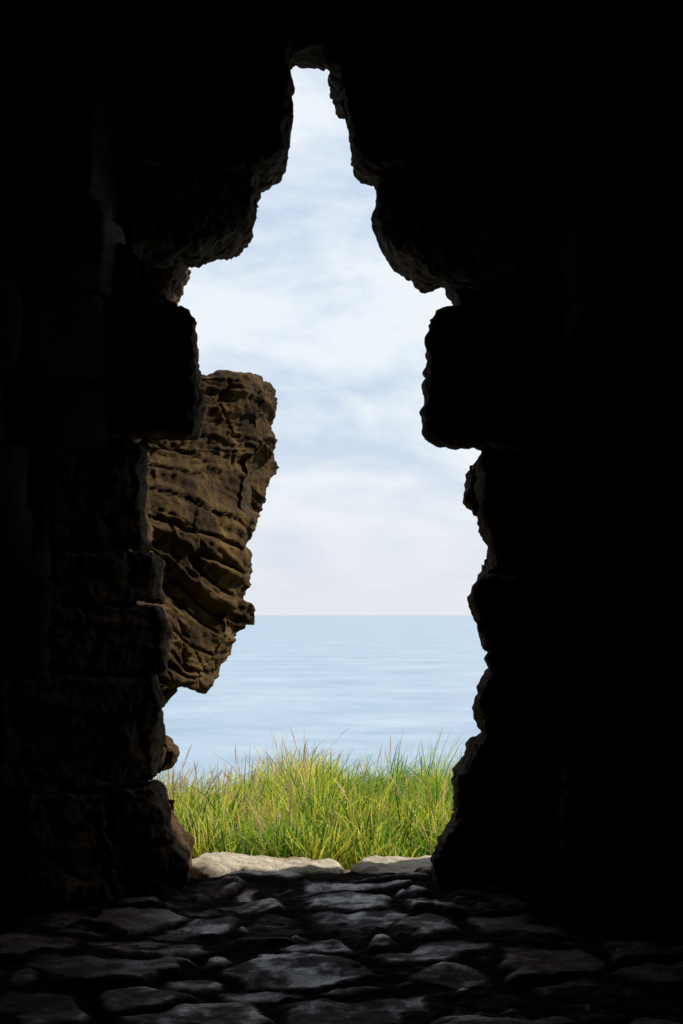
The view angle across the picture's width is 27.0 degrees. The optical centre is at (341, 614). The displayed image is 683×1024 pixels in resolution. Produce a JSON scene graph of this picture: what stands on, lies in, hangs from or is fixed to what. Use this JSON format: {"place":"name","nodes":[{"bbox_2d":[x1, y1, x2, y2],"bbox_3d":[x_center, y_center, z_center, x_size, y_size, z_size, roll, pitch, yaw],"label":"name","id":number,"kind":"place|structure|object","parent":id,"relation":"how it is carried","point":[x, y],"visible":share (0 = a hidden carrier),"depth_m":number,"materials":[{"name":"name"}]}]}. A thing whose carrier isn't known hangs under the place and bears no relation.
{"place":"outdoors","nodes":[
{"label":"outdoors","id":0,"kind":"place"},
{"bbox_2d":[149,724,462,869],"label":"grass","id":1,"kind":"structure","parent":0,"point":[306,811],"depth_m":7.38,"materials":[{"name":"green plant"}]},
{"bbox_2d":[155,615,487,795],"bbox_3d":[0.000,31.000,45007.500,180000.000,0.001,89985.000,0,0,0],"label":"sea","id":2,"kind":"structure","parent":0,"point":[374,683],"depth_m":547.69,"materials":[{"name":"liquid"}]},
{"bbox_2d":[178,66,487,614],"label":"sky","id":3,"kind":"structure","parent":0,"point":[361,514],"materials":[{"name":"white"}]},
{"bbox_2d":[0,867,682,1023],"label":"flagstone floor","id":4,"kind":"structure","parent":0,"point":[272,947],"depth_m":4.22,"materials":[{"name":"grey stone"}]},
{"bbox_2d":[0,15,294,908],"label":"edge stones","id":5,"kind":"object","parent":4,"relation":"on","point":[216,107],"visible":0.99,"depth_m":5.20,"materials":[{"name":"stone"}]},
{"bbox_2d":[192,852,431,877],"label":"threshold slabs","id":6,"kind":"structure","parent":4,"relation":"on","point":[210,865],"depth_m":5.74,"materials":[{"name":"stone"}]},
{"bbox_2d":[322,18,584,896],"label":"edge stones","id":7,"kind":"object","parent":4,"relation":"on","point":[411,101],"visible":0.97,"depth_m":5.27,"materials":[{"name":"stone"}]},
{"bbox_3d":[-0.004,-0.999,1.272,6.334,4.948,9.872,0,0,0],"label":"stone chamber","id":8,"kind":"object","parent":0,"visible":0},
{"bbox_2d":[0,0,682,910],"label":"masonry","id":9,"kind":"object","parent":8,"relation":"attached to","point":[588,102],"visible":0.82,"depth_m":5.10,"materials":[{"name":"stone"}]},
{"bbox_2d":[27,0,682,838],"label":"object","id":10,"kind":"object","parent":8,"relation":"attached to","point":[537,254],"visible":0.02,"depth_m":5.70,"materials":[{"name":"stone"}]},
{"bbox_2d":[139,370,279,707],"bbox_3d":[-0.588,-0.366,6.490,0.428,1.529,1.466,0,0,22],"label":"weathered boulder","id":11,"kind":"object","parent":10,"relation":"attached to","point":[207,492],"visible":0.8,"depth_m":6.24,"materials":[{"name":"stone"}]},
{"bbox_2d":[116,0,502,70],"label":"lintel stones","id":12,"kind":"object","parent":10,"relation":"attached to","point":[308,23],"visible":0.38,"depth_m":5.62,"materials":[{"name":"stone"}]}
]}

